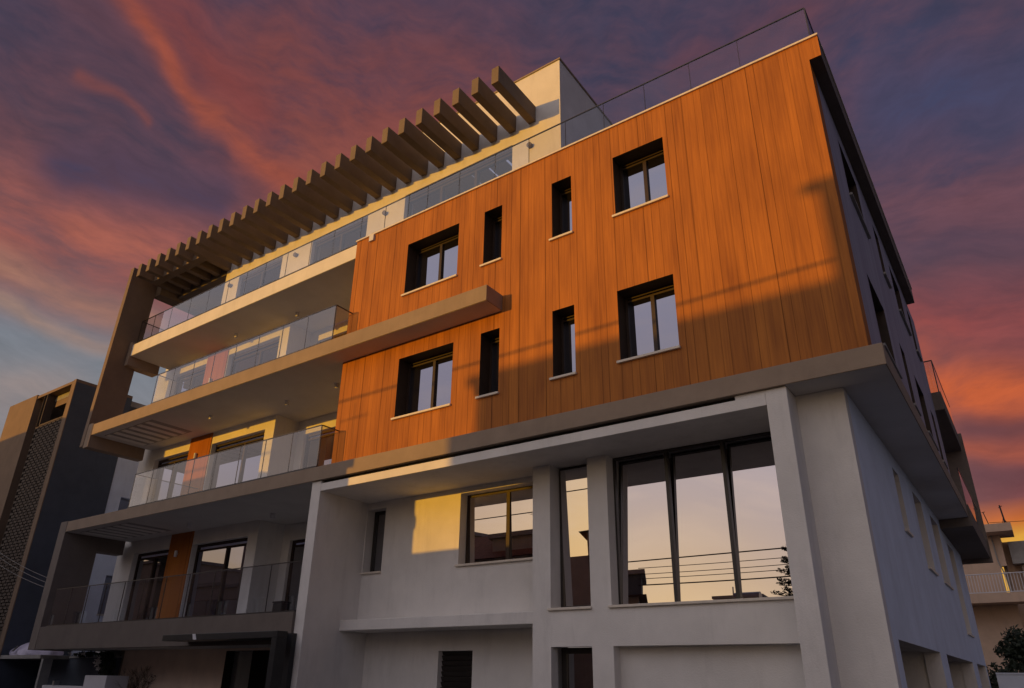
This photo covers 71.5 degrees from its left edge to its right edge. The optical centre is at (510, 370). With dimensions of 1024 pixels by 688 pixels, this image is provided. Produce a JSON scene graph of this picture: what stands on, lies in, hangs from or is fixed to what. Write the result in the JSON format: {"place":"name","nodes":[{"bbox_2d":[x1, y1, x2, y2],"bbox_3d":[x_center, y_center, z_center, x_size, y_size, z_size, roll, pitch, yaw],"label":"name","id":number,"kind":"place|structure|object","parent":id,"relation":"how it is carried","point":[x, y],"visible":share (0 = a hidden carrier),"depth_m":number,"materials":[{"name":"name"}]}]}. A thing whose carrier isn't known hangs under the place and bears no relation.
{"place":"outdoors","nodes":[
{"label":"outdoors","id":0,"kind":"place"},
{"bbox_2d":[0,379,145,687],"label":"apartment building","id":1,"kind":"structure","parent":0,"point":[53,476],"depth_m":26.05,"materials":[{"name":"painted plaster"},{"name":"concrete"}]},
{"bbox_2d":[272,601,290,610],"bbox_3d":[-6.149,6.630,18.945,0.390,0.908,0.330,-15,-28,32],"label":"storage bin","id":2,"kind":"object","parent":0,"point":[281,605],"visible":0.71,"depth_m":18.96,"materials":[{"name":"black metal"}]},
{"bbox_2d":[0,0,1023,647],"label":"sky","id":3,"kind":"structure","parent":0,"point":[130,129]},
{"label":"ground","id":4,"kind":"structure","parent":0,"visible":0},
{"bbox_2d":[0,655,69,687],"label":"flat roof shed","id":5,"kind":"structure","parent":4,"relation":"on","point":[44,670],"depth_m":21.55,"materials":[{"name":"concrete"}]},
{"bbox_2d":[9,643,63,654],"bbox_3d":[-15.516,9.117,23.321,2.172,0.457,1.227,-15,-28,32],"label":"tarpaulin bundle","id":6,"kind":"object","parent":5,"relation":"on","point":[21,650],"visible":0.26,"depth_m":22.72,"materials":[{"name":"grey fabric"}]},
{"bbox_2d":[47,656,121,685],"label":"yard wall","id":7,"kind":"structure","parent":4,"relation":"on","point":[73,670],"depth_m":21.73,"materials":[{"name":"stone"}]},
{"bbox_2d":[42,675,128,687],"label":"gate wall","id":8,"kind":"structure","parent":4,"relation":"on","point":[96,681],"depth_m":19.39,"materials":[{"name":"white paint"}]},
{"bbox_2d":[70,457,138,655],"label":"house","id":9,"kind":"structure","parent":4,"relation":"on","point":[125,472],"depth_m":26.42,"materials":[{"name":"paint"}]},
{"bbox_2d":[96,576,112,615],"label":"window","id":10,"kind":"structure","parent":9,"relation":"in","point":[108,579],"depth_m":26.26,"materials":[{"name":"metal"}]},
{"bbox_2d":[118,498,128,509],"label":"window","id":11,"kind":"structure","parent":9,"relation":"in","point":[124,503],"depth_m":27.53,"materials":[{"name":"glass"}]},
{"bbox_2d":[103,665,155,687],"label":"bare shrub","id":12,"kind":"object","parent":4,"relation":"on","point":[137,678],"visible":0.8,"depth_m":19.34,"materials":[{"name":"brown plant"}]},
{"bbox_2d":[28,7,992,687],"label":"apartment building","id":13,"kind":"structure","parent":4,"relation":"on","point":[646,399],"depth_m":14.60,"materials":[{"name":"paint"}]},
{"bbox_2d":[124,550,168,620],"bbox_3d":[-11.375,7.045,22.350,2.110,2.650,0.092,-15,-28,32],"label":"balcony door","id":14,"kind":"structure","parent":13,"relation":"in","point":[150,567],"depth_m":22.56,"materials":[{"name":"glass"}]},
{"bbox_2d":[150,453,187,501],"bbox_3d":[-11.329,4.039,23.662,2.110,2.430,0.092,-15,-28,32],"label":"balcony door","id":15,"kind":"structure","parent":13,"relation":"in","point":[160,488],"depth_m":23.97,"materials":[{"name":"glass"}]},
{"bbox_2d":[174,367,205,394],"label":"balcony door","id":16,"kind":"structure","parent":13,"relation":"in","point":[197,380],"depth_m":25.39,"materials":[{"name":"glass"}]},
{"bbox_2d":[184,538,247,616],"bbox_3d":[-8.409,6.246,20.415,2.690,2.650,0.092,-15,-28,32],"label":"balcony door","id":17,"kind":"structure","parent":13,"relation":"in","point":[227,582],"depth_m":20.59,"materials":[{"name":"black glass"}]},
{"bbox_2d":[208,432,264,488],"bbox_3d":[-8.363,3.240,21.727,2.690,2.430,0.092,-15,-28,32],"label":"balcony door","id":18,"kind":"structure","parent":13,"relation":"in","point":[227,461],"depth_m":21.96,"materials":[{"name":"grey glass"}]},
{"bbox_2d":[230,339,279,374],"bbox_3d":[-8.319,0.335,22.995,2.690,2.370,0.092,-15,-28,32],"label":"balcony door","id":19,"kind":"structure","parent":13,"relation":"in","point":[270,353],"depth_m":23.42,"materials":[{"name":"grey glass"}]},
{"bbox_2d":[239,260,281,295],"bbox_3d":[-8.284,-2.626,23.585,2.318,1.750,0.092,-15,-28,32],"label":"terrace door","id":20,"kind":"structure","parent":13,"relation":"in","point":[255,280],"depth_m":23.84,"materials":[{"name":"glass"}]},
{"bbox_2d":[285,539,304,609],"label":"balcony door","id":21,"kind":"structure","parent":13,"relation":"in","point":[294,575],"depth_m":19.87,"materials":[{"name":"black glass"}]},
{"bbox_2d":[303,428,334,467],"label":"balcony door","id":22,"kind":"structure","parent":13,"relation":"in","point":[312,444],"depth_m":21.13,"materials":[{"name":"grey glass"}]},
{"bbox_2d":[321,333,346,341],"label":"balcony door","id":23,"kind":"structure","parent":13,"relation":"in","point":[344,333],"depth_m":22.42,"materials":[{"name":"brown metal"}]},
{"bbox_2d":[313,218,367,262],"bbox_3d":[-5.150,-3.489,21.548,2.465,1.790,0.092,-15,-28,32],"label":"terrace door","id":24,"kind":"structure","parent":13,"relation":"in","point":[345,238],"depth_m":21.80,"materials":[{"name":"grey glass"}]},
{"bbox_2d":[360,511,385,574],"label":"window","id":25,"kind":"structure","parent":13,"relation":"in","point":[379,521],"depth_m":16.65,"materials":[{"name":"black glass"}]},
{"bbox_2d":[391,351,452,420],"bbox_3d":[-1.842,0.310,15.940,1.715,1.504,0.460,-15,-28,32],"label":"window","id":26,"kind":"structure","parent":13,"relation":"in","point":[429,379],"depth_m":16.17,"materials":[{"name":"glass"}]},
{"bbox_2d":[401,234,458,296],"bbox_3d":[-1.808,-2.583,17.212,1.725,1.482,0.460,-15,-28,32],"label":"window","id":27,"kind":"structure","parent":13,"relation":"in","point":[436,263],"depth_m":17.45,"materials":[{"name":"glass"}]},
{"bbox_2d":[407,149,511,217],"bbox_3d":[-1.397,-4.519,19.108,3.739,1.830,0.092,-15,-28,32],"label":"terrace door","id":28,"kind":"structure","parent":13,"relation":"in","point":[484,172],"depth_m":19.31,"materials":[{"name":"glass"}]},
{"bbox_2d":[475,337,498,399],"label":"window","id":29,"kind":"structure","parent":13,"relation":"in","point":[494,343],"depth_m":15.18,"materials":[{"name":"black glass"}]},
{"bbox_2d":[480,216,501,267],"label":"window","id":30,"kind":"structure","parent":13,"relation":"in","point":[497,222],"depth_m":16.47,"materials":[{"name":"black glass"}]},
{"bbox_2d":[454,485,532,566],"bbox_3d":[-0.120,3.166,14.556,2.264,1.540,0.370,-15,-28,32],"label":"window","id":31,"kind":"structure","parent":13,"relation":"in","point":[499,528],"depth_m":14.76,"materials":[{"name":"clear glass"}]},
{"bbox_2d":[549,187,572,241],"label":"window","id":32,"kind":"structure","parent":13,"relation":"in","point":[565,195],"depth_m":15.49,"materials":[{"name":"black glass"}]},
{"bbox_2d":[549,314,576,380],"bbox_3d":[1.127,-0.490,14.003,0.591,1.504,0.460,-15,-28,32],"label":"window","id":33,"kind":"structure","parent":13,"relation":"in","point":[567,322],"depth_m":14.21,"materials":[{"name":"black glass"}]},
{"bbox_2d":[547,464,591,610],"bbox_3d":[1.160,3.006,13.035,0.881,2.658,0.470,-15,-28,32],"label":"window","id":34,"kind":"structure","parent":13,"relation":"in","point":[573,493],"depth_m":13.16,"materials":[{"name":"clear glass"}]},
{"bbox_2d":[561,647,592,687],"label":"window","id":35,"kind":"structure","parent":13,"relation":"in","point":[577,663],"depth_m":12.32,"materials":[{"name":"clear glass"}]},
{"bbox_2d":[612,149,668,217],"bbox_3d":[2.648,-3.784,14.305,1.196,1.482,0.460,-15,-28,32],"label":"window","id":36,"kind":"structure","parent":13,"relation":"in","point":[643,180],"depth_m":14.52,"materials":[{"name":"glass"}]},
{"bbox_2d":[616,284,680,363],"bbox_3d":[2.566,-0.877,13.065,1.218,1.504,0.460,-15,-28,32],"label":"window","id":37,"kind":"structure","parent":13,"relation":"in","point":[651,316],"depth_m":13.26,"materials":[{"name":"grey glass"}]},
{"bbox_2d":[608,431,793,607],"bbox_3d":[3.132,2.481,11.764,3.273,2.658,0.498,-15,-28,32],"label":"window","id":38,"kind":"structure","parent":13,"relation":"in","point":[707,565],"depth_m":11.88,"materials":[{"name":"clear glass"}]},
{"bbox_2d":[849,192,870,238],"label":"window","id":39,"kind":"structure","parent":13,"relation":"in","point":[851,194],"depth_m":13.98,"materials":[{"name":"black glass"}]},
{"bbox_2d":[883,272,891,288],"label":"window","id":40,"kind":"structure","parent":13,"relation":"in","point":[884,273],"depth_m":16.21,"materials":[{"name":"black glass"}]},
{"bbox_2d":[883,343,902,378],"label":"window","id":41,"kind":"structure","parent":13,"relation":"in","point":[884,344],"depth_m":12.69,"materials":[{"name":"grey stone"}]},
{"bbox_2d":[899,309,911,335],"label":"window","id":42,"kind":"structure","parent":13,"relation":"in","point":[901,313],"depth_m":18.06,"materials":[{"name":"black glass"}]},
{"bbox_2d":[905,528,913,537],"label":"window","id":43,"kind":"structure","parent":13,"relation":"in","point":[907,531],"depth_m":12.89,"materials":[{"name":"grey stone"}]},
{"bbox_2d":[916,349,922,361],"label":"window","id":44,"kind":"structure","parent":13,"relation":"in","point":[917,350],"depth_m":19.87,"materials":[{"name":"grey stone"}]},
{"bbox_2d":[928,566,938,575],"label":"window","id":45,"kind":"structure","parent":13,"relation":"in","point":[930,568],"depth_m":14.74,"materials":[{"name":"grey stone"}]},
{"bbox_2d":[928,430,938,450],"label":"window","id":46,"kind":"structure","parent":13,"relation":"in","point":[929,432],"depth_m":16.74,"materials":[{"name":"grey stone"}]},
{"bbox_2d":[944,581,953,589],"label":"window","id":47,"kind":"structure","parent":13,"relation":"in","point":[945,582],"depth_m":16.89,"materials":[{"name":"grey stone"}]},
{"bbox_2d":[963,522,1023,677],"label":"peach apartment","id":48,"kind":"structure","parent":4,"relation":"on","point":[998,608],"depth_m":32.67,"materials":[{"name":"paint"}]},
{"bbox_2d":[998,505,1005,522],"bbox_3d":[23.043,6.766,33.263,0.268,0.948,0.304,-15,-28,32],"label":"roof antenna","id":49,"kind":"object","parent":48,"relation":"on","point":[999,507],"visible":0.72,"depth_m":33.27,"materials":[{"name":"black metal"}]},
{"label":"lane","id":50,"kind":"structure","parent":0,"visible":0},
{"bbox_2d":[986,624,1023,687],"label":"bushy tree","id":51,"kind":"object","parent":50,"relation":"on","point":[1011,647],"visible":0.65,"depth_m":25.50,"materials":[{"name":"green plant"}]},
{"bbox_2d":[996,673,1023,687],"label":"boundary wall","id":52,"kind":"structure","parent":50,"relation":"on","point":[1010,680],"depth_m":22.94,"materials":[{"name":"white paint"}]}
]}

